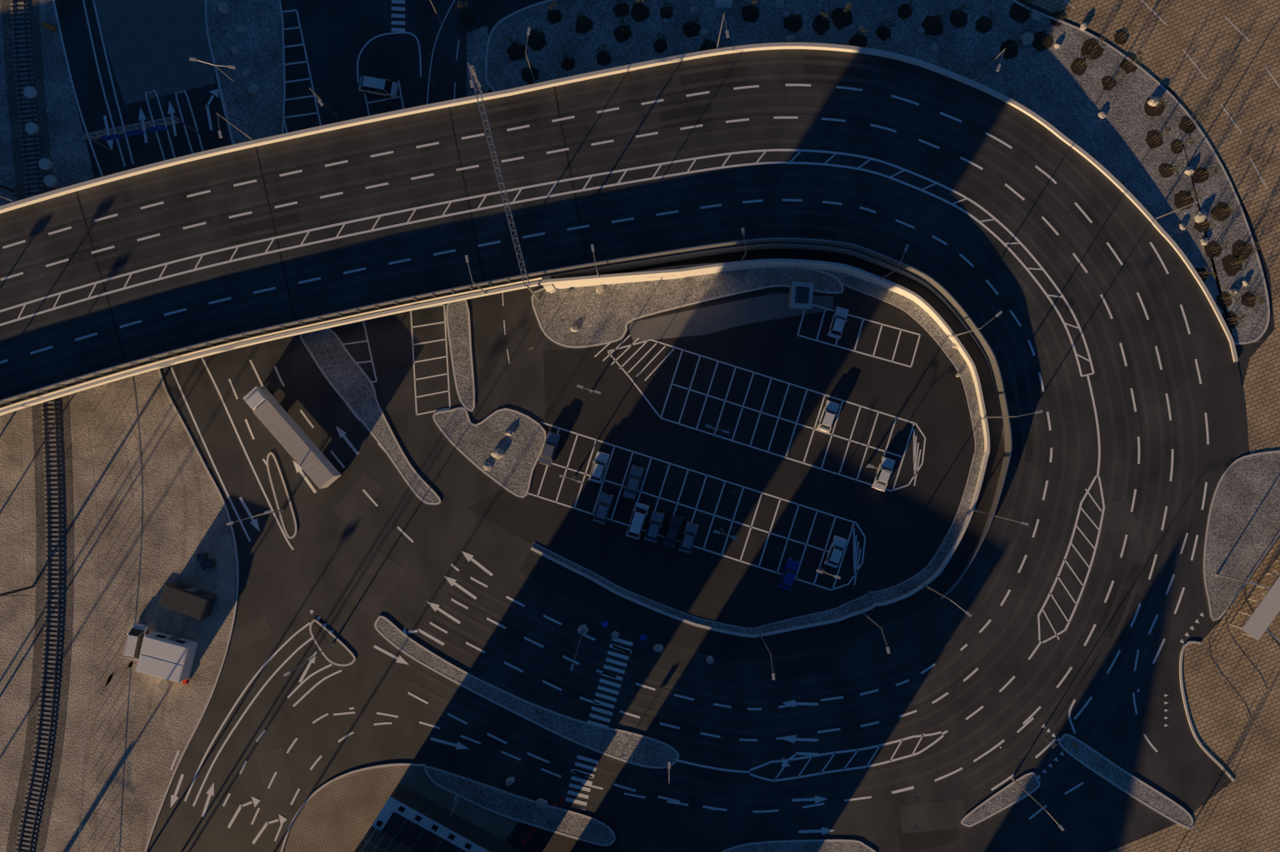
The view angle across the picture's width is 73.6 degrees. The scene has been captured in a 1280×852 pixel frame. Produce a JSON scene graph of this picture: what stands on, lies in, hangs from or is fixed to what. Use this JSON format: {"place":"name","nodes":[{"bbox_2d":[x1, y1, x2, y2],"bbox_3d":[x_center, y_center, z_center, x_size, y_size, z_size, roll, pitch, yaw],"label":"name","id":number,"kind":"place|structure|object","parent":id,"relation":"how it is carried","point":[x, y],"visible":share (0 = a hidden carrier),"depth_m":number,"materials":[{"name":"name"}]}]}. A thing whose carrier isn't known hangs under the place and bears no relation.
{"place":"outdoors","nodes":[
{"label":"outdoors","id":0,"kind":"place"},
{"bbox_2d":[0,364,236,851],"bbox_3d":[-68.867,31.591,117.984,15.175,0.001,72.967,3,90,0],"label":"tire tracks","id":1,"kind":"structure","parent":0,"point":[106,683],"depth_m":117.98,"materials":[{"name":"brown soil"}]},
{"bbox_2d":[0,146,34,833],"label":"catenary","id":2,"kind":"object","parent":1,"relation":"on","point":[2,595],"visible":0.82,"depth_m":112.11,"materials":[{"name":"grey metal"}]},
{"bbox_2d":[0,0,74,851],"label":"ballast","id":3,"kind":"structure","parent":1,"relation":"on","point":[43,145],"depth_m":117.97,"materials":[{"name":"gravel"}]},
{"bbox_2d":[10,0,64,851],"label":"track","id":4,"kind":"structure","parent":3,"relation":"on","point":[46,459],"depth_m":117.82,"materials":[{"name":"brown metal"}]},
{"bbox_2d":[23,85,57,187],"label":"bushes","id":5,"kind":"object","parent":3,"relation":"on","point":[45,164],"visible":1,"depth_m":117.50,"materials":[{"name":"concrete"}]},
{"bbox_2d":[78,390,106,851],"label":"yard fence","id":6,"kind":"object","parent":1,"relation":"on","point":[96,624],"visible":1,"depth_m":116.17,"materials":[{"name":"silver metal"}]},
{"bbox_2d":[69,389,125,450],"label":"yard patch","id":7,"kind":"object","parent":1,"relation":"on","point":[103,434],"visible":0.91,"depth_m":117.99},
{"bbox_2d":[82,499,159,586],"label":"yard patch","id":8,"kind":"object","parent":1,"relation":"on","point":[114,527],"visible":0.92,"depth_m":117.99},
{"bbox_2d":[123,622,149,661],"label":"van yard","id":9,"kind":"structure","parent":1,"relation":"on","point":[137,633],"depth_m":116.49,"materials":[{"name":"white metal"}]},
{"bbox_2d":[99,714,175,816],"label":"yard patch","id":10,"kind":"object","parent":1,"relation":"on","point":[121,750],"visible":1,"depth_m":117.99,"materials":[{"name":"brown soil"}]},
{"bbox_2d":[135,631,199,683],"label":"building","id":11,"kind":"structure","parent":1,"relation":"on","point":[166,657],"depth_m":115.15,"materials":[{"name":"grey metal"}]},
{"bbox_2d":[157,552,216,691],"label":"clutter","id":12,"kind":"object","parent":1,"relation":"on","point":[207,564],"visible":0.95,"depth_m":117.16,"materials":[{"name":"grey metal"}]},
{"bbox_2d":[158,580,217,619],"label":"container","id":13,"kind":"object","parent":1,"relation":"on","point":[189,601],"visible":1,"depth_m":115.25,"materials":[{"name":"grey metal"}]},
{"bbox_2d":[94,0,214,104],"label":"concrete ramp","id":14,"kind":"structure","parent":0,"point":[152,45],"depth_m":117.99,"materials":[{"name":"concrete"}]},
{"bbox_2d":[282,765,519,851],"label":"paving","id":15,"kind":"structure","parent":0,"point":[340,815],"depth_m":117.98,"materials":[{"name":"beige stone"}]},
{"bbox_2d":[280,763,425,851],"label":"kerb","id":16,"kind":"structure","parent":15,"relation":"on","point":[337,778],"depth_m":117.86,"materials":[{"name":"concrete"}]},
{"bbox_2d":[381,783,522,851],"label":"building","id":17,"kind":"structure","parent":15,"relation":"on","point":[410,832],"depth_m":114.44,"materials":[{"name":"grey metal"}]},
{"bbox_2d":[354,826,419,851],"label":"building roof","id":18,"kind":"structure","parent":17,"relation":"on","point":[385,842],"depth_m":111.68,"materials":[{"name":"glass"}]},
{"bbox_2d":[360,796,489,851],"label":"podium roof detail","id":19,"kind":"object","parent":17,"relation":"on","point":[391,807],"visible":0.93,"depth_m":113.77,"materials":[{"name":"white concrete"}]},
{"bbox_2d":[505,795,620,851],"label":"forecourt","id":20,"kind":"structure","parent":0,"point":[542,841],"depth_m":117.97,"materials":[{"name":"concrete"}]},
{"bbox_2d":[0,49,1248,479],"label":"road deck","id":21,"kind":"structure","parent":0,"point":[1218,397],"depth_m":114.18,"materials":[{"name":"asphalt"}]},
{"bbox_2d":[0,86,588,399],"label":"deck joints","id":22,"kind":"object","parent":21,"relation":"on","point":[275,232],"visible":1,"depth_m":111.75,"materials":[{"name":"black metal"}]},
{"bbox_2d":[0,80,1176,801],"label":"paving seams","id":23,"kind":"object","parent":21,"relation":"on","point":[685,213],"visible":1,"depth_m":116.34,"materials":[{"name":"concrete"}]},
{"bbox_2d":[0,84,1209,813],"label":"lane markings","id":24,"kind":"object","parent":21,"relation":"on","point":[677,212],"visible":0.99,"depth_m":116.51,"materials":[{"name":"white paint"}]},
{"bbox_2d":[83,80,1152,830],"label":"manhole covers","id":25,"kind":"object","parent":21,"relation":"on","point":[86,368],"visible":1,"depth_m":117.99,"materials":[{"name":"grey metal"}]},
{"bbox_2d":[0,0,1279,851],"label":"road","id":26,"kind":"structure","parent":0,"point":[307,580],"depth_m":118.00,"materials":[{"name":"black asphalt"}]},
{"bbox_2d":[0,0,94,205],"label":"gravel","id":27,"kind":"structure","parent":26,"relation":"on","point":[71,161],"depth_m":117.99,"materials":[{"name":"gravel"}]},
{"bbox_2d":[144,369,238,851],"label":"yard kerb","id":28,"kind":"structure","parent":26,"relation":"on","point":[236,601],"depth_m":117.90,"materials":[{"name":"concrete"}]},
{"bbox_2d":[205,0,285,144],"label":"gravel bed","id":29,"kind":"object","parent":26,"relation":"on","point":[258,43],"visible":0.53,"depth_m":117.88,"materials":[{"name":"grey gravel"}]},
{"bbox_2d":[52,0,459,176],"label":"road markings","id":30,"kind":"object","parent":26,"relation":"on","point":[171,112],"visible":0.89,"depth_m":117.98,"materials":[{"name":"white paint"}]},
{"bbox_2d":[266,452,296,539],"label":"traffic island","id":31,"kind":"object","parent":26,"relation":"on","point":[282,501],"visible":1,"depth_m":117.90,"materials":[{"name":"concrete"}]},
{"bbox_2d":[242,386,343,489],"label":"truck","id":32,"kind":"object","parent":26,"relation":"on","point":[297,444],"visible":1,"depth_m":113.96,"materials":[{"name":"grey metal"}]},
{"bbox_2d":[83,65,539,300],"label":"gantries","id":33,"kind":"object","parent":26,"relation":"on","point":[139,132],"visible":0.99,"depth_m":112.36,"materials":[{"name":"silver metal"}]},
{"bbox_2d":[309,619,355,666],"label":"traffic island","id":34,"kind":"structure","parent":26,"relation":"on","point":[338,652],"depth_m":117.90,"materials":[{"name":"concrete"}]},
{"bbox_2d":[299,328,440,504],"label":"traffic island","id":35,"kind":"structure","parent":26,"relation":"on","point":[347,377],"depth_m":117.88,"materials":[{"name":"stone"}]},
{"bbox_2d":[357,75,398,97],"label":"car","id":36,"kind":"object","parent":26,"relation":"on","point":[387,87],"visible":1,"depth_m":116.54,"materials":[{"name":"white metal"}]},
{"bbox_2d":[445,300,474,411],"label":"traffic island","id":37,"kind":"structure","parent":26,"relation":"on","point":[457,317],"depth_m":117.88,"materials":[{"name":"stone"}]},
{"bbox_2d":[466,25,489,96],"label":"gravel strip","id":38,"kind":"object","parent":26,"relation":"on","point":[477,40],"visible":0.67,"depth_m":117.99,"materials":[{"name":"gravel"}]},
{"bbox_2d":[432,407,545,498],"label":"bed","id":39,"kind":"object","parent":26,"relation":"on","point":[511,471],"visible":1,"depth_m":117.88,"materials":[{"name":"grey gravel"}]},
{"bbox_2d":[0,237,1011,599],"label":"barrier","id":40,"kind":"object","parent":26,"relation":"on","point":[977,334],"visible":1,"depth_m":112.58,"materials":[{"name":"grey concrete"}]},
{"bbox_2d":[424,766,615,846],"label":"bed","id":41,"kind":"object","parent":26,"relation":"on","point":[550,818],"visible":0.99,"depth_m":117.88,"materials":[{"name":"grey gravel"}]},
{"bbox_2d":[565,638,633,810],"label":"zebra","id":42,"kind":"object","parent":26,"relation":"on","point":[601,718],"visible":1,"depth_m":117.98,"materials":[{"name":"white paint"}]},
{"bbox_2d":[0,42,1238,638],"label":"parapets","id":43,"kind":"object","parent":26,"relation":"on","point":[567,282],"visible":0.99,"depth_m":113.82,"materials":[{"name":"concrete"}]},
{"bbox_2d":[92,45,1148,851],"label":"repair patches","id":44,"kind":"object","parent":26,"relation":"on","point":[380,577],"visible":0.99,"depth_m":117.99,"materials":[{"name":"black asphalt"}]},
{"bbox_2d":[0,0,1270,831],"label":"street lamps","id":45,"kind":"object","parent":26,"relation":"on","point":[707,425],"visible":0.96,"depth_m":109.63,"materials":[{"name":"silver metal"}]},
{"bbox_2d":[41,0,1262,758],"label":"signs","id":46,"kind":"object","parent":26,"relation":"on","point":[724,2],"visible":1,"depth_m":116.85,"materials":[{"name":"blue"}]},
{"bbox_2d":[530,262,843,348],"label":"bed","id":47,"kind":"object","parent":26,"relation":"on","point":[609,313],"visible":0.83,"depth_m":117.88,"materials":[{"name":"grey gravel"}]},
{"bbox_2d":[170,357,1204,844],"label":"road markings","id":48,"kind":"object","parent":26,"relation":"on","point":[435,607],"visible":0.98,"depth_m":117.98,"materials":[{"name":"white paint"}]},
{"bbox_2d":[519,249,1003,661],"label":"strip","id":49,"kind":"object","parent":26,"relation":"on","point":[591,594],"visible":0.83,"depth_m":117.95,"materials":[{"name":"concrete"}]},
{"bbox_2d":[721,840,875,851],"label":"traffic island","id":50,"kind":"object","parent":26,"relation":"on","point":[823,846],"visible":1,"depth_m":117.88,"materials":[{"name":"stone"}]},
{"bbox_2d":[485,0,1269,352],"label":"planting bed","id":51,"kind":"object","parent":26,"relation":"on","point":[1052,88],"visible":0.69,"depth_m":117.88,"materials":[{"name":"grey gravel"}]},
{"bbox_2d":[506,35,526,60],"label":"shrub","id":52,"kind":"object","parent":51,"relation":"on","point":[515,51],"visible":1,"depth_m":117.86,"materials":[{"name":"brown plant"}]},
{"bbox_2d":[526,25,546,50],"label":"shrub","id":53,"kind":"object","parent":51,"relation":"on","point":[536,39],"visible":0.94,"depth_m":117.86,"materials":[{"name":"brown plant"}]},
{"bbox_2d":[575,10,593,33],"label":"tree","id":54,"kind":"object","parent":51,"relation":"on","point":[584,24],"visible":1,"depth_m":117.86,"materials":[{"name":"brown plant"}]},
{"bbox_2d":[613,16,631,43],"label":"shrub","id":55,"kind":"object","parent":51,"relation":"on","point":[622,33],"visible":1,"depth_m":117.86,"materials":[{"name":"brown plant"}]},
{"bbox_2d":[630,0,649,22],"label":"tree","id":56,"kind":"object","parent":51,"relation":"on","point":[639,12],"visible":1,"depth_m":117.86,"materials":[{"name":"brown plant"}]},
{"bbox_2d":[218,0,1248,810],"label":"rocks","id":57,"kind":"object","parent":51,"relation":"on","point":[1026,37],"visible":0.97,"depth_m":117.56,"materials":[{"name":"grey stone"}]},
{"bbox_2d":[741,0,759,22],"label":"tree","id":58,"kind":"object","parent":51,"relation":"on","point":[750,12],"visible":1,"depth_m":117.86,"materials":[{"name":"brown plant"}]},
{"bbox_2d":[783,11,804,32],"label":"shrub","id":59,"kind":"object","parent":51,"relation":"on","point":[792,22],"visible":1,"depth_m":117.86,"materials":[{"name":"brown plant"}]},
{"bbox_2d":[811,8,833,34],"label":"shrub","id":60,"kind":"object","parent":51,"relation":"on","point":[821,24],"visible":1,"depth_m":117.86,"materials":[{"name":"brown plant"}]},
{"bbox_2d":[830,1,852,29],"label":"tree","id":61,"kind":"object","parent":51,"relation":"on","point":[841,17],"visible":1,"depth_m":117.86,"materials":[{"name":"brown plant"}]},
{"bbox_2d":[921,10,947,35],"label":"tree","id":62,"kind":"object","parent":51,"relation":"on","point":[932,25],"visible":1,"depth_m":117.86,"materials":[{"name":"brown plant"}]},
{"bbox_2d":[949,1,972,28],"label":"tree","id":63,"kind":"object","parent":51,"relation":"on","point":[957,17],"visible":1,"depth_m":117.86,"materials":[{"name":"brown plant"}]},
{"bbox_2d":[975,11,996,33],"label":"shrub","id":64,"kind":"object","parent":51,"relation":"on","point":[983,24],"visible":1,"depth_m":117.86,"materials":[{"name":"brown plant"}]},
{"bbox_2d":[1000,37,1023,59],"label":"shrub","id":65,"kind":"object","parent":51,"relation":"on","point":[1010,46],"visible":1,"depth_m":117.86,"materials":[{"name":"brown plant"}]},
{"bbox_2d":[1009,0,1034,23],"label":"shrub","id":66,"kind":"object","parent":51,"relation":"on","point":[1019,13],"visible":1,"depth_m":117.86,"materials":[{"name":"brown plant"}]},
{"bbox_2d":[1032,29,1054,51],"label":"shrub","id":67,"kind":"object","parent":51,"relation":"on","point":[1042,40],"visible":1,"depth_m":117.86,"materials":[{"name":"brown plant"}]},
{"bbox_2d":[1080,35,1107,59],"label":"tree","id":68,"kind":"object","parent":51,"relation":"on","point":[1091,46],"visible":1,"depth_m":117.86,"materials":[{"name":"brown plant"}]},
{"bbox_2d":[1144,93,1170,116],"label":"tree","id":69,"kind":"object","parent":51,"relation":"on","point":[1157,110],"visible":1,"depth_m":117.86,"materials":[{"name":"brown plant"}]},
{"bbox_2d":[1145,127,1170,149],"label":"shrub","id":70,"kind":"object","parent":51,"relation":"on","point":[1153,139],"visible":1,"depth_m":117.86,"materials":[{"name":"brown plant"}]},
{"bbox_2d":[1174,188,1204,209],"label":"tree","id":71,"kind":"object","parent":51,"relation":"on","point":[1182,198],"visible":1,"depth_m":117.86,"materials":[{"name":"brown plant"}]},
{"bbox_2d":[1178,111,1210,134],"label":"tree","id":72,"kind":"object","parent":51,"relation":"on","point":[1187,125],"visible":1,"depth_m":117.86,"materials":[{"name":"brown plant"}]},
{"bbox_2d":[1204,240,1230,258],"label":"shrub","id":73,"kind":"object","parent":51,"relation":"on","point":[1212,248],"visible":1,"depth_m":117.86,"materials":[{"name":"brown plant"}]},
{"bbox_2d":[1210,201,1240,221],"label":"shrub","id":74,"kind":"object","parent":51,"relation":"on","point":[1222,211],"visible":1,"depth_m":117.86,"materials":[{"name":"brown plant"}]},
{"bbox_2d":[1220,255,1249,276],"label":"tree","id":75,"kind":"object","parent":51,"relation":"on","point":[1232,264],"visible":1,"depth_m":117.86,"materials":[{"name":"brown plant"}]},
{"bbox_2d":[1231,240,1261,260],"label":"tree","id":76,"kind":"object","parent":51,"relation":"on","point":[1240,247],"visible":1,"depth_m":117.86,"materials":[{"name":"brown plant"}]},
{"bbox_2d":[960,772,1040,827],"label":"traffic island","id":77,"kind":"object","parent":26,"relation":"on","point":[1010,795],"visible":0.99,"depth_m":117.88,"materials":[{"name":"stone"}]},
{"bbox_2d":[1058,734,1193,829],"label":"traffic island","id":78,"kind":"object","parent":26,"relation":"on","point":[1110,772],"visible":1,"depth_m":117.88,"materials":[{"name":"concrete"}]},
{"bbox_2d":[1025,0,1279,454],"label":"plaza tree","id":79,"kind":"object","parent":26,"relation":"on","point":[1231,62],"visible":1,"depth_m":117.98,"materials":[{"name":"beige stone"}]},
{"bbox_2d":[467,285,974,628],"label":"parking lot","id":80,"kind":"structure","parent":0,"point":[906,530],"depth_m":118.00,"materials":[{"name":"black asphalt"}]},
{"bbox_2d":[538,431,560,466],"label":"car","id":81,"kind":"object","parent":80,"relation":"on","point":[549,449],"visible":1,"depth_m":117.13,"materials":[{"name":"silver metal"}]},
{"bbox_2d":[588,450,609,484],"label":"car","id":82,"kind":"object","parent":80,"relation":"on","point":[599,466],"visible":1,"depth_m":117.05,"materials":[{"name":"white metal"}]},
{"bbox_2d":[592,491,614,524],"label":"car","id":83,"kind":"object","parent":80,"relation":"on","point":[603,507],"visible":1,"depth_m":117.05,"materials":[{"name":"silver metal"}]},
{"bbox_2d":[622,465,644,500],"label":"car","id":84,"kind":"object","parent":80,"relation":"on","point":[633,481],"visible":1,"depth_m":117.13,"materials":[{"name":"silver metal"}]},
{"bbox_2d":[343,292,925,590],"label":"parking markings","id":85,"kind":"object","parent":80,"relation":"on","point":[855,549],"visible":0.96,"depth_m":117.98,"materials":[{"name":"white paint"}]},
{"bbox_2d":[625,501,649,539],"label":"car","id":86,"kind":"object","parent":80,"relation":"on","point":[639,514],"visible":1,"depth_m":116.37,"materials":[{"name":"white metal"}]},
{"bbox_2d":[643,510,664,543],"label":"car","id":87,"kind":"object","parent":80,"relation":"on","point":[654,526],"visible":1,"depth_m":117.04,"materials":[{"name":"silver metal"}]},
{"bbox_2d":[661,514,683,549],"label":"car","id":88,"kind":"object","parent":80,"relation":"on","point":[672,530],"visible":1,"depth_m":117.13,"materials":[{"name":"grey"}]},
{"bbox_2d":[677,520,699,554],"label":"car","id":89,"kind":"object","parent":80,"relation":"on","point":[688,537],"visible":1,"depth_m":117.06,"materials":[{"name":"silver metal"}]},
{"bbox_2d":[627,293,833,341],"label":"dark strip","id":90,"kind":"object","parent":80,"relation":"on","point":[707,320],"visible":1,"depth_m":117.99,"materials":[{"name":"concrete"}]},
{"bbox_2d":[531,269,984,634],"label":"carpark margin","id":91,"kind":"object","parent":80,"relation":"on","point":[924,320],"visible":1,"depth_m":117.97,"materials":[{"name":"concrete"}]},
{"bbox_2d":[777,557,799,591],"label":"car","id":92,"kind":"object","parent":80,"relation":"on","point":[788,574],"visible":1,"depth_m":117.08,"materials":[{"name":"blue metal"}]},
{"bbox_2d":[788,281,814,310],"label":"kiosk","id":93,"kind":"object","parent":80,"relation":"on","point":[801,294],"visible":1,"depth_m":115.25,"materials":[{"name":"concrete"}]},
{"bbox_2d":[816,400,839,433],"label":"car","id":94,"kind":"object","parent":80,"relation":"on","point":[827,417],"visible":1,"depth_m":117.07,"materials":[{"name":"white metal"}]},
{"bbox_2d":[824,535,847,569],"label":"car","id":95,"kind":"object","parent":80,"relation":"on","point":[836,551],"visible":1,"depth_m":117.09,"materials":[{"name":"white metal"}]},
{"bbox_2d":[827,306,849,339],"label":"car","id":96,"kind":"object","parent":80,"relation":"on","point":[837,322],"visible":1,"depth_m":117.07,"materials":[{"name":"white"}]},
{"bbox_2d":[871,456,894,492],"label":"car","id":97,"kind":"object","parent":80,"relation":"on","point":[880,482],"visible":1,"depth_m":117.13,"materials":[{"name":"white metal"}]},
{"bbox_2d":[1109,538,1279,851],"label":"plaza","id":98,"kind":"structure","parent":0,"point":[1245,817],"depth_m":117.98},
{"bbox_2d":[1179,641,1234,781],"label":"plaza kerb","id":99,"kind":"structure","parent":98,"relation":"on","point":[1187,710],"depth_m":117.86,"materials":[{"name":"concrete"}]},
{"bbox_2d":[1176,536,1279,851],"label":"plaza fence","id":100,"kind":"object","parent":98,"relation":"on","point":[1235,697],"visible":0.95,"depth_m":116.97,"materials":[{"name":"grey metal"}]},
{"bbox_2d":[1203,450,1279,621],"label":"bed","id":101,"kind":"object","parent":98,"relation":"on","point":[1242,532],"visible":0.98,"depth_m":117.88,"materials":[{"name":"grey gravel"}]},
{"bbox_2d":[1230,560,1279,640],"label":"shelter","id":102,"kind":"object","parent":98,"relation":"on","point":[1262,617],"visible":0.99,"depth_m":115.20,"materials":[{"name":"metal"}]},
{"label":"ground","id":103,"kind":"structure","parent":0,"visible":0},
{"bbox_2d":[374,616,679,769],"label":"median island","id":104,"kind":"structure","parent":103,"relation":"on","point":[642,751],"depth_m":117.88,"materials":[{"name":"stone"}]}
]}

